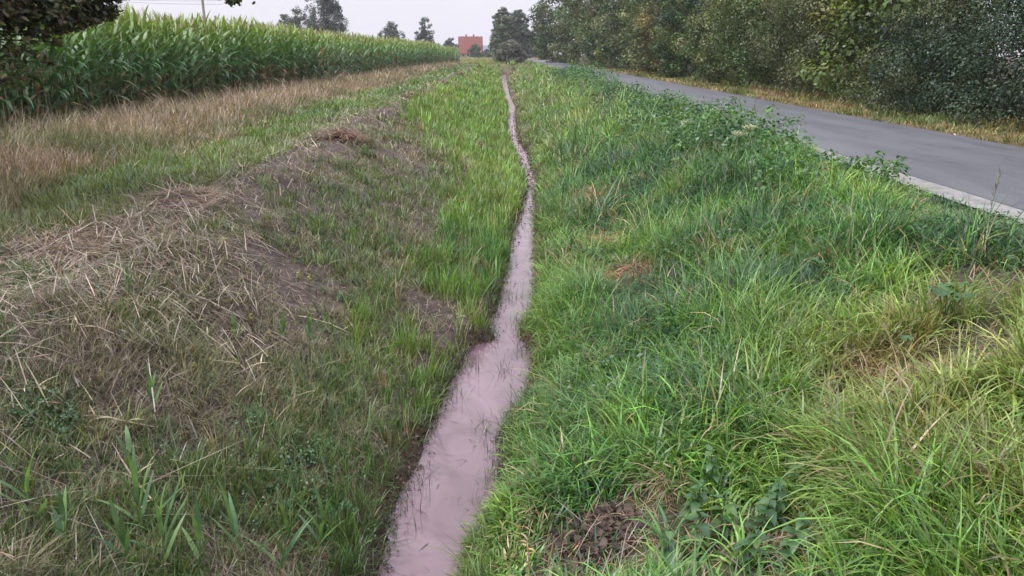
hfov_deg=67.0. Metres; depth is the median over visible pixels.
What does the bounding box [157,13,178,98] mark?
corn plant
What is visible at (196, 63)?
corn plant
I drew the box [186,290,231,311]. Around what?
dry stem
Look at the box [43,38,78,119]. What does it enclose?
corn plant
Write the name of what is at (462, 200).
dead grass clump
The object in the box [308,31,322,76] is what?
corn plant
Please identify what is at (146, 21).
corn plant
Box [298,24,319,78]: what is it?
corn plant
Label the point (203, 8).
utility pole
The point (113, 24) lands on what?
corn plant
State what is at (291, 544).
reed shoot
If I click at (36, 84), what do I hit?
corn plant
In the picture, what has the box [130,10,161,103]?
corn plant
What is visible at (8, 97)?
corn plant
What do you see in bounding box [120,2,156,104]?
corn plant
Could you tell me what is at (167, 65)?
corn plant
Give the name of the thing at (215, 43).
corn plant
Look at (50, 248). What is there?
straw heap
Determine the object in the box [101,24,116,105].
corn plant
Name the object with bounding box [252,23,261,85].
corn plant
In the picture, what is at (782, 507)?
nettle plant
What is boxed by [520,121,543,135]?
dead grass clump
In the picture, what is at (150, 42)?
corn plant
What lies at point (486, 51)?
distant tree
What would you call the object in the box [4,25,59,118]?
corn plant
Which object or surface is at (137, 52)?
corn plant
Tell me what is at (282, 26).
corn plant
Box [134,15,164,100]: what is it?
corn plant
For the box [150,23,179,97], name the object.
corn plant
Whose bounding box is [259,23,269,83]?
corn plant
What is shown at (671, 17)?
hedge shrub
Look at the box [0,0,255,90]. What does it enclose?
oak tree
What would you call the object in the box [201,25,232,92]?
corn plant
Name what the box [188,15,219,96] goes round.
corn plant
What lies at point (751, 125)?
umbel flower
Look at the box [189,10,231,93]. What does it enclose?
corn plant
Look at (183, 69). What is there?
corn plant
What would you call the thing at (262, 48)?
corn plant
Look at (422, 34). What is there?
distant tree
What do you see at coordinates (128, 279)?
reed shoot
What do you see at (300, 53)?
corn plant
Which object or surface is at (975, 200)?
road edge strip
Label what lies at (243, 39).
corn plant
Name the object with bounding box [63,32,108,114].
corn plant
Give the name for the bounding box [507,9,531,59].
birch tree
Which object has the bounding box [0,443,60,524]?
reed shoot
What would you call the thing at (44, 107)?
corn plant
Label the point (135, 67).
corn plant
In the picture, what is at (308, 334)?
reed shoot
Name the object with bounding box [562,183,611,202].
dead grass clump
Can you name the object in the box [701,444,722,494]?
nettle plant
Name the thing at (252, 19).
corn plant
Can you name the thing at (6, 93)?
corn plant
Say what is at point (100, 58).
corn plant
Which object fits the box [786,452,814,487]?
nettle plant
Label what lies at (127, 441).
reed shoot
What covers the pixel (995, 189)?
seed stem
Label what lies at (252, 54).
corn plant
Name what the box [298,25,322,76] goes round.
corn plant
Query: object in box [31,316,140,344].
dry stem
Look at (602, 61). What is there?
hedge shrub
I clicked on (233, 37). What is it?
corn plant
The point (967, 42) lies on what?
hedge tree
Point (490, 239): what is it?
bank grass
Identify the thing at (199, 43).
corn plant
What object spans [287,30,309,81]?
corn plant
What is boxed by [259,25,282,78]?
corn plant
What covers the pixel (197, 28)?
corn plant
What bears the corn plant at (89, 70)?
on the ground at (254, 245)
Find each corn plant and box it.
[0,28,44,122]
[0,29,33,122]
[0,33,52,122]
[0,37,46,119]
[0,50,12,127]
[0,52,33,115]
[1,50,36,119]
[1,60,32,115]
[3,54,29,116]
[4,25,37,122]
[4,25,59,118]
[10,23,28,117]
[14,34,82,113]
[17,41,60,119]
[21,22,78,115]
[21,38,66,114]
[22,27,47,116]
[26,35,53,112]
[31,43,88,120]
[32,25,68,115]
[33,19,70,117]
[35,34,94,113]
[42,34,87,112]
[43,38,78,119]
[48,54,88,106]
[50,31,106,111]
[52,32,87,113]
[54,26,106,109]
[55,24,128,108]
[63,22,132,110]
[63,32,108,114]
[66,26,121,110]
[66,27,123,112]
[68,33,84,110]
[71,37,106,105]
[73,31,108,106]
[81,21,134,104]
[81,32,102,114]
[83,25,126,107]
[83,25,138,107]
[84,26,111,107]
[90,10,152,105]
[91,30,107,103]
[97,21,133,104]
[98,26,126,102]
[99,3,139,106]
[99,34,118,104]
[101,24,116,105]
[102,15,143,107]
[103,20,143,106]
[108,5,138,105]
[109,30,135,104]
[111,25,130,94]
[114,11,150,99]
[116,8,164,104]
[117,12,161,106]
[119,4,174,101]
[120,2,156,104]
[128,4,173,100]
[129,11,162,101]
[130,9,153,98]
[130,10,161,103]
[132,9,166,96]
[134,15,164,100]
[139,11,174,98]
[141,10,173,94]
[143,17,187,98]
[145,18,165,101]
[146,9,185,97]
[146,12,189,95]
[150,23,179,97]
[155,13,192,93]
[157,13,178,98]
[157,17,184,97]
[160,13,204,98]
[163,16,204,96]
[163,24,178,94]
[168,13,200,99]
[168,16,191,95]
[170,24,198,100]
[171,12,212,97]
[174,25,195,95]
[177,18,211,96]
[179,13,205,93]
[180,12,219,93]
[184,17,216,97]
[184,25,217,95]
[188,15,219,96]
[188,24,201,93]
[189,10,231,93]
[191,13,204,95]
[193,13,211,96]
[194,14,230,95]
[200,27,223,95]
[201,23,225,88]
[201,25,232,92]
[202,14,233,89]
[203,18,239,92]
[203,20,235,93]
[206,17,237,89]
[208,18,231,91]
[209,16,238,90]
[210,25,227,81]
[212,25,246,90]
[213,18,243,87]
[217,15,240,86]
[220,21,249,88]
[221,17,250,87]
[222,15,255,86]
[227,15,256,87]
[227,20,251,89]
[228,17,253,89]
[228,22,245,88]
[232,30,253,87]
[233,17,246,86]
[233,21,258,85]
[234,16,254,86]
[237,19,254,86]
[242,16,255,83]
[244,18,264,87]
[245,21,265,83]
[247,16,270,85]
[247,21,270,77]
[247,25,268,90]
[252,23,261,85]
[254,19,278,81]
[255,25,275,84]
[256,21,267,84]
[257,24,280,82]
[257,27,276,84]
[258,22,284,83]
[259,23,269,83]
[259,23,282,80]
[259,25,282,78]
[261,24,284,85]
[262,22,284,80]
[267,26,294,81]
[268,29,283,81]
[269,27,290,83]
[270,31,285,87]
[271,27,285,82]
[275,25,288,79]
[276,22,296,83]
[276,25,291,84]
[278,21,290,83]
[278,21,293,82]
[279,24,289,84]
[280,29,299,80]
[284,27,299,77]
[285,22,295,80]
[287,23,304,80]
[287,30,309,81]
[288,25,301,79]
[288,31,295,80]
[288,31,305,80]
[291,29,306,80]
[292,29,307,79]
[292,33,312,79]
[293,23,302,76]
[294,31,308,79]
[296,26,312,79]
[297,30,312,76]
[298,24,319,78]
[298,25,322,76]
[298,28,314,78]
[299,28,318,78]
[304,27,315,80]
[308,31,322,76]
[308,34,315,79]
[309,26,320,78]
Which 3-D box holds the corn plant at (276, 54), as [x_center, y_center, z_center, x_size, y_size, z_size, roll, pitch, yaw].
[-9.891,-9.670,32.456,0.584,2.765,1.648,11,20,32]
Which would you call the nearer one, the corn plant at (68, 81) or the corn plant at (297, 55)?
the corn plant at (68, 81)
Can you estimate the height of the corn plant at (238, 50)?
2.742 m
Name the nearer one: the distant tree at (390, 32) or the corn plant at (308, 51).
the corn plant at (308, 51)
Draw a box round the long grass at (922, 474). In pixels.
[456,60,1023,575]
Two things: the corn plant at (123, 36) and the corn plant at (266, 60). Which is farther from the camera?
the corn plant at (266, 60)
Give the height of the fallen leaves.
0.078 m
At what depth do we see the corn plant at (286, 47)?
33.72 m
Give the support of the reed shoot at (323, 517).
on the ground at (254, 245)
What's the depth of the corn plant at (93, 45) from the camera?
17.84 m
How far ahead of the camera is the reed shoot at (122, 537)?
3.46 m
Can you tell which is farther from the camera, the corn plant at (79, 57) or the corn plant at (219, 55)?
the corn plant at (219, 55)
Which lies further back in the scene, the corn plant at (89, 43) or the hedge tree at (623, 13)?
the hedge tree at (623, 13)
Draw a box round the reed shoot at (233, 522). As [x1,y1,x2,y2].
[211,478,285,564]
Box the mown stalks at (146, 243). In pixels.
[0,66,472,575]
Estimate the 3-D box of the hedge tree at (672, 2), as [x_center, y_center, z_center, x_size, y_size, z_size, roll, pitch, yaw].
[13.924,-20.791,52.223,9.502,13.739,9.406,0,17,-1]
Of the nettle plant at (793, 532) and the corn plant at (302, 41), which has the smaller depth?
the nettle plant at (793, 532)
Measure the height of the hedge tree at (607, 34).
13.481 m
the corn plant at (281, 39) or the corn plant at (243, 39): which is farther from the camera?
the corn plant at (281, 39)
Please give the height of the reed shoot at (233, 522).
0.514 m
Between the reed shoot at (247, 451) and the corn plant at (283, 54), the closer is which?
the reed shoot at (247, 451)
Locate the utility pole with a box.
[201,0,205,19]
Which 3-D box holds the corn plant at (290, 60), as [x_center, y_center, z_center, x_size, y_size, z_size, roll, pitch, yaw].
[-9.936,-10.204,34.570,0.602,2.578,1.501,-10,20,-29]
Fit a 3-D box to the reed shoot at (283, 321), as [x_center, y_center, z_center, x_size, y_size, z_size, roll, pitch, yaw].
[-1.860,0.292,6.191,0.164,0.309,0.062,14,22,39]
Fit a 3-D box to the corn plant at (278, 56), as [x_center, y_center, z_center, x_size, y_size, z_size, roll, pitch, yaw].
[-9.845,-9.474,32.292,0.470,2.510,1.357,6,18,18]
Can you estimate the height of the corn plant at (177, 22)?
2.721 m
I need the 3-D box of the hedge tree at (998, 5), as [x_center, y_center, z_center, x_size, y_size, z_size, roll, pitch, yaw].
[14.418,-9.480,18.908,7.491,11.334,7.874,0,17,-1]
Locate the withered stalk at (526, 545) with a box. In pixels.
[518,533,535,574]
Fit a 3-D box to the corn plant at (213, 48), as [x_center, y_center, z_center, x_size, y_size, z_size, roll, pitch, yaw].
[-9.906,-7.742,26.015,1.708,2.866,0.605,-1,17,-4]
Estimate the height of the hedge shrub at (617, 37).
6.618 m
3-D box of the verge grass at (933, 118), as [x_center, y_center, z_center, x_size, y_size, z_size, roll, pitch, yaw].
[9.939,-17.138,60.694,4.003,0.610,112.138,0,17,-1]
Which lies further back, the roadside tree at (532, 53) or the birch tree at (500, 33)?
the roadside tree at (532, 53)
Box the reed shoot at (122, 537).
[92,495,136,569]
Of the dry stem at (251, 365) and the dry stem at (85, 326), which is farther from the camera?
the dry stem at (251, 365)
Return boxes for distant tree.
[276,14,288,25]
[284,5,312,29]
[377,21,405,39]
[414,17,435,44]
[443,37,458,57]
[467,44,483,57]
[484,48,492,56]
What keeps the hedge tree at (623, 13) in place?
on the ground at (254, 245)
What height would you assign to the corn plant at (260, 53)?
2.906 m
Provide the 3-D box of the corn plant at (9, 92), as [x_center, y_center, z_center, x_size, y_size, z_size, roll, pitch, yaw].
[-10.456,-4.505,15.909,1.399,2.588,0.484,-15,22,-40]
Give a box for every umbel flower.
[731,130,745,163]
[741,124,757,142]
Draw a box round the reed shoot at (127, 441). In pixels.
[107,425,131,471]
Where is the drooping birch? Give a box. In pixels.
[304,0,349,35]
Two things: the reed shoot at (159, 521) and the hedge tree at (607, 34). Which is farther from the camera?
the hedge tree at (607, 34)
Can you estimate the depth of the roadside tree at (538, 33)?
168.89 m
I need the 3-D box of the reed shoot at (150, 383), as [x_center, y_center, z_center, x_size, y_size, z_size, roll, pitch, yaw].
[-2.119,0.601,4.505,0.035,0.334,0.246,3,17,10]
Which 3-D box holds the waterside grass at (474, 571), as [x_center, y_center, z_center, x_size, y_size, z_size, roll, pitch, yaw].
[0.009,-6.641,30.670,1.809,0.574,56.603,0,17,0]
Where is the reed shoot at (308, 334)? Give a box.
[303,314,317,351]
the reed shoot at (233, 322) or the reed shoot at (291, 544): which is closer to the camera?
the reed shoot at (291, 544)
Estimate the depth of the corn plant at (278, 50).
32.34 m
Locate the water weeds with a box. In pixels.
[375,229,538,570]
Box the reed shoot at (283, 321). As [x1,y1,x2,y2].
[273,311,285,340]
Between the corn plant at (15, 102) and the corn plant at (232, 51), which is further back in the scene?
the corn plant at (232, 51)
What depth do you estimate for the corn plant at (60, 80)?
17.91 m
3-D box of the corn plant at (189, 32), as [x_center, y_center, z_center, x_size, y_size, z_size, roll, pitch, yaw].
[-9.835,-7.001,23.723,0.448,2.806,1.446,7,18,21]
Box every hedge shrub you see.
[573,8,612,64]
[591,0,633,68]
[609,1,677,71]
[625,0,693,74]
[647,0,715,77]
[671,0,775,82]
[697,0,819,88]
[733,0,891,95]
[823,39,942,106]
[848,0,1023,116]
[919,0,1023,131]
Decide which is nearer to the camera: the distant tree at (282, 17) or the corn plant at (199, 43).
the corn plant at (199, 43)
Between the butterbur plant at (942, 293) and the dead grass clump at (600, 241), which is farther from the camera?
the dead grass clump at (600, 241)
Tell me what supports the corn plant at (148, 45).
on the ground at (254, 245)
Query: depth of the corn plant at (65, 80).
16.90 m
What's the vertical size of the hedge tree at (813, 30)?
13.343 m
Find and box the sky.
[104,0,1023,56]
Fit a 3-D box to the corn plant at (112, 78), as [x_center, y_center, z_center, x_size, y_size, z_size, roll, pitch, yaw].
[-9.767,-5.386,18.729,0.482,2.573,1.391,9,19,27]
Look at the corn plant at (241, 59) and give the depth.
28.27 m
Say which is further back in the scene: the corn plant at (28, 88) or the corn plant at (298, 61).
the corn plant at (298, 61)
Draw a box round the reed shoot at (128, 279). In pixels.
[118,264,131,295]
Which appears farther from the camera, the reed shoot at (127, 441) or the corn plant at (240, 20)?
the corn plant at (240, 20)
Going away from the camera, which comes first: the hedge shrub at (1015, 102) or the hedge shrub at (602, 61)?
the hedge shrub at (1015, 102)
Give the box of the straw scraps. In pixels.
[503,233,1023,575]
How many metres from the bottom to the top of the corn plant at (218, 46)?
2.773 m
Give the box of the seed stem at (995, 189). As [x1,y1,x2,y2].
[990,168,1003,211]
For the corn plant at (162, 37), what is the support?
on the ground at (254, 245)
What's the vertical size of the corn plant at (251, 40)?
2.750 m
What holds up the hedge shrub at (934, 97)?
on the ground at (254, 245)
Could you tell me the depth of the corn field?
51.16 m
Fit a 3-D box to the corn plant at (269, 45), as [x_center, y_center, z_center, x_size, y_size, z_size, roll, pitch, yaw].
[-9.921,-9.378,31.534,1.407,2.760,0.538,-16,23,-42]
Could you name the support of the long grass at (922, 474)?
on the ground at (254, 245)
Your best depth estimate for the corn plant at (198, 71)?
24.03 m
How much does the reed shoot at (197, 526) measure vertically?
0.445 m
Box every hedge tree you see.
[525,0,600,62]
[547,0,623,64]
[566,0,629,66]
[592,0,681,65]
[614,0,706,68]
[645,0,733,74]
[681,0,811,79]
[704,0,835,84]
[769,0,890,91]
[793,0,1021,98]
[864,0,1023,96]
[972,0,1023,112]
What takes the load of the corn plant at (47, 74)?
on the ground at (254, 245)
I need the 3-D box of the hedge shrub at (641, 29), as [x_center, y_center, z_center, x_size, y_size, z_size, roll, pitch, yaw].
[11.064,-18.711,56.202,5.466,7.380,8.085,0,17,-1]
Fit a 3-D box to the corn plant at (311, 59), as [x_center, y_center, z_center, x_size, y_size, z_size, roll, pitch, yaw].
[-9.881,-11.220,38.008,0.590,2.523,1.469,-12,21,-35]
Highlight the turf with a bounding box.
[0,63,474,252]
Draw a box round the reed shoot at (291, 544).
[240,481,313,574]
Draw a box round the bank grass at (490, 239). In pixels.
[67,61,528,575]
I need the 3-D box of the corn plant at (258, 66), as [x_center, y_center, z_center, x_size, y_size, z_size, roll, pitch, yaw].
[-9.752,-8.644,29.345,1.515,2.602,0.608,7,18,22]
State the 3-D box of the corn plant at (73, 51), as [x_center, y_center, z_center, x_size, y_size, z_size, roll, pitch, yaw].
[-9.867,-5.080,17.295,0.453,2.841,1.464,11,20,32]
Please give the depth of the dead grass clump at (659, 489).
4.46 m
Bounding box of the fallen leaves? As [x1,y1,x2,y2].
[618,71,1009,139]
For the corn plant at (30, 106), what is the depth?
15.39 m
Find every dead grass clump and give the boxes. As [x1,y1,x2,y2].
[448,193,488,208]
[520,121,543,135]
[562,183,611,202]
[563,227,622,255]
[579,252,663,299]
[609,439,699,533]
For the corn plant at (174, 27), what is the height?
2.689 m
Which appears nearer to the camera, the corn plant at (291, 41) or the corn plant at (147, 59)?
the corn plant at (147, 59)
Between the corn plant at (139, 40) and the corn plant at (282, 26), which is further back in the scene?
the corn plant at (282, 26)
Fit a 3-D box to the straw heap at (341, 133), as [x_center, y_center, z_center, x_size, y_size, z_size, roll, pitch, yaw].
[-3.153,-2.860,14.315,1.777,0.628,1.919,0,17,-1]
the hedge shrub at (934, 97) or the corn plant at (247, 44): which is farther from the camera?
the corn plant at (247, 44)
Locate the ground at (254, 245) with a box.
[0,55,1023,575]
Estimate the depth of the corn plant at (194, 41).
25.53 m
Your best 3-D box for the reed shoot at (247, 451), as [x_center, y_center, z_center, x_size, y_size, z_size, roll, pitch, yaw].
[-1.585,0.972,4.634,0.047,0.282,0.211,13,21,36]
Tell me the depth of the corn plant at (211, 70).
24.91 m
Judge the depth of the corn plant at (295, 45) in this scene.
35.03 m
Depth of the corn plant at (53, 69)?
16.57 m
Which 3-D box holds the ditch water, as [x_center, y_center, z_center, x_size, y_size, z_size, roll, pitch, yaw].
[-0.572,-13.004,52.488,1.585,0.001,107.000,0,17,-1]
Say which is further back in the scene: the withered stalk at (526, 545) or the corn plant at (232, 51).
the corn plant at (232, 51)
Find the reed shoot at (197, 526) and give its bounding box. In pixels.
[181,494,217,566]
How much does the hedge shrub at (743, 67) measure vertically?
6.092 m
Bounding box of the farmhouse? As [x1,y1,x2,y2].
[458,34,482,56]
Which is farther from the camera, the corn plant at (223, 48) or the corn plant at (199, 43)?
the corn plant at (223, 48)
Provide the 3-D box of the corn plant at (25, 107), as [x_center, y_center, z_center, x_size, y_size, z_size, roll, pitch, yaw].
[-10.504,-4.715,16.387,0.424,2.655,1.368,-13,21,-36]
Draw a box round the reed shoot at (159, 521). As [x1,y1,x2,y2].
[110,477,186,571]
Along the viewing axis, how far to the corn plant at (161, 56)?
21.61 m
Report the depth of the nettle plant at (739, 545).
3.64 m
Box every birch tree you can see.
[487,6,518,57]
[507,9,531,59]
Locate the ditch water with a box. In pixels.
[378,74,535,575]
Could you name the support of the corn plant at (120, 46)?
on the ground at (254, 245)
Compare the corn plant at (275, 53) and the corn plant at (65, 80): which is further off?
the corn plant at (275, 53)
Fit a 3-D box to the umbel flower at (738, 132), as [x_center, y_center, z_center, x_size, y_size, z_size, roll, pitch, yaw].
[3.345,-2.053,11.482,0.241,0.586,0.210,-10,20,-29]
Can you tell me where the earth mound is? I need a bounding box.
[544,481,651,575]
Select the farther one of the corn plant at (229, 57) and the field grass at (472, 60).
the field grass at (472, 60)
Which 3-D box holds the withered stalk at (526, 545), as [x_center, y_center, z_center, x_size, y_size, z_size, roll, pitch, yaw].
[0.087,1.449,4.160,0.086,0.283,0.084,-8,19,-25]
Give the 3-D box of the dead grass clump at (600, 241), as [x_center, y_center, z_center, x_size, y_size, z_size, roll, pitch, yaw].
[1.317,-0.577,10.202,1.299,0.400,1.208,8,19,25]
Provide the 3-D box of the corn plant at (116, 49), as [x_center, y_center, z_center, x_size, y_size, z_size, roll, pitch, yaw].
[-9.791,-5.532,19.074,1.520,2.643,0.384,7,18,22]
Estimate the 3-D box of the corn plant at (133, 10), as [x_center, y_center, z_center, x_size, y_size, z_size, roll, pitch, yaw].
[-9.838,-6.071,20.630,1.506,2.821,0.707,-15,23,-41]
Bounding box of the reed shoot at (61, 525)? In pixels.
[50,486,84,552]
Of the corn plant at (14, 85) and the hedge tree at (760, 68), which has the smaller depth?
the corn plant at (14, 85)
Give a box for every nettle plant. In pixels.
[656,527,680,571]
[679,479,709,516]
[680,508,715,549]
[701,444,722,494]
[708,491,740,538]
[728,526,770,565]
[739,494,780,532]
[758,478,790,523]
[777,512,815,558]
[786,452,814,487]
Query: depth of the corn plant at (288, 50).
34.25 m
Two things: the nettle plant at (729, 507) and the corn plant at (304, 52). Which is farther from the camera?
the corn plant at (304, 52)
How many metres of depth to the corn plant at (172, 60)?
22.34 m
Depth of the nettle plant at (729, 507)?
3.93 m
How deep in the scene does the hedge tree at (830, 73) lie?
25.24 m
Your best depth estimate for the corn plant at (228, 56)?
26.11 m
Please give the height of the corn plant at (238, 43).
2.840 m
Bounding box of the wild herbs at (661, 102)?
[542,61,910,195]
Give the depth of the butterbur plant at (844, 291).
5.97 m
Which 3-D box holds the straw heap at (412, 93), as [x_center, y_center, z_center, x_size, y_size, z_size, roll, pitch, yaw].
[-3.386,-6.628,26.894,1.818,0.628,2.220,-5,18,-15]
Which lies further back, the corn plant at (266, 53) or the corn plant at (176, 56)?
the corn plant at (266, 53)
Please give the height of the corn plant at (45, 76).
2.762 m
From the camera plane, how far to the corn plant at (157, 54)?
21.02 m
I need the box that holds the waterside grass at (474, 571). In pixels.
[337,90,554,575]
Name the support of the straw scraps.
on the ground at (254, 245)
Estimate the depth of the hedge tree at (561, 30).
96.98 m
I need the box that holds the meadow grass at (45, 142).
[0,59,463,216]
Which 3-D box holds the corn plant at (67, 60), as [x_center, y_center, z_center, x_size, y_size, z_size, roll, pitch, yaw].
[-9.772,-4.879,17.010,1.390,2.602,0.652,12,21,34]
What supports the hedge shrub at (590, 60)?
on the ground at (254, 245)
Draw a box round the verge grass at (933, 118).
[564,62,1023,146]
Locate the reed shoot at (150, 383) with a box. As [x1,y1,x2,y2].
[138,364,162,411]
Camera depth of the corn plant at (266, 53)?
30.86 m
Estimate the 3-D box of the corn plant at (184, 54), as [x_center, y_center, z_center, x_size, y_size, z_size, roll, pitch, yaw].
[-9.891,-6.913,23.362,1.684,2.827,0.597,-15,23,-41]
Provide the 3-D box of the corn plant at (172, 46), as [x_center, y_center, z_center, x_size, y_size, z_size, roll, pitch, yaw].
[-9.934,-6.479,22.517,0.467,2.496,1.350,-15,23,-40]
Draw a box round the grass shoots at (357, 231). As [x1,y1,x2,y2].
[0,99,502,575]
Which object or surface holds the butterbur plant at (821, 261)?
on the ground at (254, 245)
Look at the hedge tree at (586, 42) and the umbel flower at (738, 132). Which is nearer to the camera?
the umbel flower at (738, 132)
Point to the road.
(967, 164)
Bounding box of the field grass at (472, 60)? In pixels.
[439,57,531,67]
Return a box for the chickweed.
[1,287,376,543]
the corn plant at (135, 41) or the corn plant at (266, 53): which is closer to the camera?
the corn plant at (135, 41)
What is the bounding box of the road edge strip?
[548,65,1023,222]
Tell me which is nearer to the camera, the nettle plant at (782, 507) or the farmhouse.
the nettle plant at (782, 507)
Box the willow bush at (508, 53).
[492,39,528,63]
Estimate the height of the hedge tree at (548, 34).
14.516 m
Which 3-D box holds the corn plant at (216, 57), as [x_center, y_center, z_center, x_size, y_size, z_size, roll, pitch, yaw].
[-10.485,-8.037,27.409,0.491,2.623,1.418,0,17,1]
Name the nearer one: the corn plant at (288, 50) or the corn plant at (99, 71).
the corn plant at (99, 71)
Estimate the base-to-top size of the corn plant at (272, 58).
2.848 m
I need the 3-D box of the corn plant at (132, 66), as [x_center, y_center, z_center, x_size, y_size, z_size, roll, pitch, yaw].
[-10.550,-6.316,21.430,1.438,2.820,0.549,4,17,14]
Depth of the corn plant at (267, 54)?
30.80 m
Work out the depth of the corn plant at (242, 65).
28.27 m
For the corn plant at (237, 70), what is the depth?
27.79 m
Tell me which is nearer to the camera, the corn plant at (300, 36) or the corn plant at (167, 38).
the corn plant at (167, 38)
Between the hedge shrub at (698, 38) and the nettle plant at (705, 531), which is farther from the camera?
the hedge shrub at (698, 38)
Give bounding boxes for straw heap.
[0,209,147,285]
[77,174,245,217]
[304,118,380,149]
[396,89,434,101]
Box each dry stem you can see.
[12,375,64,402]
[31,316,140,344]
[84,406,156,427]
[122,465,163,512]
[179,313,250,375]
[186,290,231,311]
[230,354,269,374]
[298,316,372,346]
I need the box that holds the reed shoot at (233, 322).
[230,312,243,339]
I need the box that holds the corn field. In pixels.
[0,9,461,117]
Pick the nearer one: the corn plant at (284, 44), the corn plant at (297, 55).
the corn plant at (284, 44)
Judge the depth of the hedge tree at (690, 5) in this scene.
46.26 m
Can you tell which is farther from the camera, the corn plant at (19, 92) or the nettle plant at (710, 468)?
the corn plant at (19, 92)
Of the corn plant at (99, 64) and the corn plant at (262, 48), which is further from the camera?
the corn plant at (262, 48)
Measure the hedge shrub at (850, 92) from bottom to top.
2.552 m
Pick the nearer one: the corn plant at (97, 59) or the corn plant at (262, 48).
the corn plant at (97, 59)
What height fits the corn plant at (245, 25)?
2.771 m
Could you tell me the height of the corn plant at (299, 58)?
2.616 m
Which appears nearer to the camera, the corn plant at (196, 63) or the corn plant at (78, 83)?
the corn plant at (78, 83)
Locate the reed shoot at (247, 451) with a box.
[231,429,262,464]
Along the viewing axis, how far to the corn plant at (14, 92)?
15.07 m
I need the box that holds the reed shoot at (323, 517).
[287,481,344,552]
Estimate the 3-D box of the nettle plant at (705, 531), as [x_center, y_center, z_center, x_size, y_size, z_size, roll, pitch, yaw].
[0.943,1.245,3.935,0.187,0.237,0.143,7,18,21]
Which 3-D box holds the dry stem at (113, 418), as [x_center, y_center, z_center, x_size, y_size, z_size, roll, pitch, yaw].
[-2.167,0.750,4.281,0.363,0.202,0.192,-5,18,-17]
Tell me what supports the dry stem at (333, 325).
on the ground at (254, 245)
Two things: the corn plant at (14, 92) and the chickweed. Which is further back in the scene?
the corn plant at (14, 92)
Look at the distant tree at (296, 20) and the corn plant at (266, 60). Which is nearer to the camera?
the corn plant at (266, 60)
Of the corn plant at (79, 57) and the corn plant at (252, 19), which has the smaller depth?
the corn plant at (79, 57)
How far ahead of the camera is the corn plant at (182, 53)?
22.89 m
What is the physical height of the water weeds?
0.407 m
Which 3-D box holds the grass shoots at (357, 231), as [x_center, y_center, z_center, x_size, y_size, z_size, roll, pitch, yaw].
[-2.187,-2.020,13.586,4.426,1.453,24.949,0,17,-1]
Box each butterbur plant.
[812,257,824,289]
[836,282,851,310]
[899,334,912,373]
[928,281,973,330]
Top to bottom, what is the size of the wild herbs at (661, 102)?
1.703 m
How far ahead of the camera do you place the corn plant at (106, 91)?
20.11 m
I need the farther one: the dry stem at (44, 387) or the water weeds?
the water weeds
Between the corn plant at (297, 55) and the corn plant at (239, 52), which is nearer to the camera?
the corn plant at (239, 52)
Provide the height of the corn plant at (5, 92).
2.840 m
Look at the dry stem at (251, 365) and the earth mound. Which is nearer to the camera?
the earth mound
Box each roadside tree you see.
[526,28,538,57]
[529,26,556,59]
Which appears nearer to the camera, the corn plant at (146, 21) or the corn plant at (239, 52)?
the corn plant at (146, 21)
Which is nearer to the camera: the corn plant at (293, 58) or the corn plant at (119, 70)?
the corn plant at (119, 70)
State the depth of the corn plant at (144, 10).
22.06 m
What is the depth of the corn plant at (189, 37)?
23.60 m
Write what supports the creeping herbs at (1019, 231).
on the ground at (254, 245)
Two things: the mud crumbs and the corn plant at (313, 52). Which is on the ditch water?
the mud crumbs
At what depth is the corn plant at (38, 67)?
17.07 m
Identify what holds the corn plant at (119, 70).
on the ground at (254, 245)
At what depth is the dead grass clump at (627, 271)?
8.44 m
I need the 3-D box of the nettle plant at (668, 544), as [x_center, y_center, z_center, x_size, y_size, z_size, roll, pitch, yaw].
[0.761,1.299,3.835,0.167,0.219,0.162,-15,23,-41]
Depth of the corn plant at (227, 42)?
26.47 m
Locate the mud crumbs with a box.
[365,111,540,575]
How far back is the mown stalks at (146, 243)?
6.05 m
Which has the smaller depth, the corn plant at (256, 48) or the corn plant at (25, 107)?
the corn plant at (25, 107)
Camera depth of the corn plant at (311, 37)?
37.92 m
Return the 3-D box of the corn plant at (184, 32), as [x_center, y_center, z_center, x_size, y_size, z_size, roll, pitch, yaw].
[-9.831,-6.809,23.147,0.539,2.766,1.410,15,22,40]
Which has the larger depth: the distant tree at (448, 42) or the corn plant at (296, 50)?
the distant tree at (448, 42)
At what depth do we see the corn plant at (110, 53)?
18.81 m
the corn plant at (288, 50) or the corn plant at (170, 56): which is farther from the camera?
the corn plant at (288, 50)
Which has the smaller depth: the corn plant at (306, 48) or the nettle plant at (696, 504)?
the nettle plant at (696, 504)
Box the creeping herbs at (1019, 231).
[525,84,1023,425]
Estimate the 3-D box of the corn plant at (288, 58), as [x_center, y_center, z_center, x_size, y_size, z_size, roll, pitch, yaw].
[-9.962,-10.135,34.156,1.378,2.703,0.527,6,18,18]
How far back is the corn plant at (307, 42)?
37.57 m
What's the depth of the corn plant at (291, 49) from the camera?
34.78 m
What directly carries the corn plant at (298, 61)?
on the ground at (254, 245)
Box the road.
[527,59,1023,209]
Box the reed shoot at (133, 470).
[95,443,182,532]
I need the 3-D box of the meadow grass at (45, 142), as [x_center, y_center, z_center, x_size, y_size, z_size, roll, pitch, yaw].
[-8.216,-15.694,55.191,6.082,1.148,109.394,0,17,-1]
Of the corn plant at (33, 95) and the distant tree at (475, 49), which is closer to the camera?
the corn plant at (33, 95)

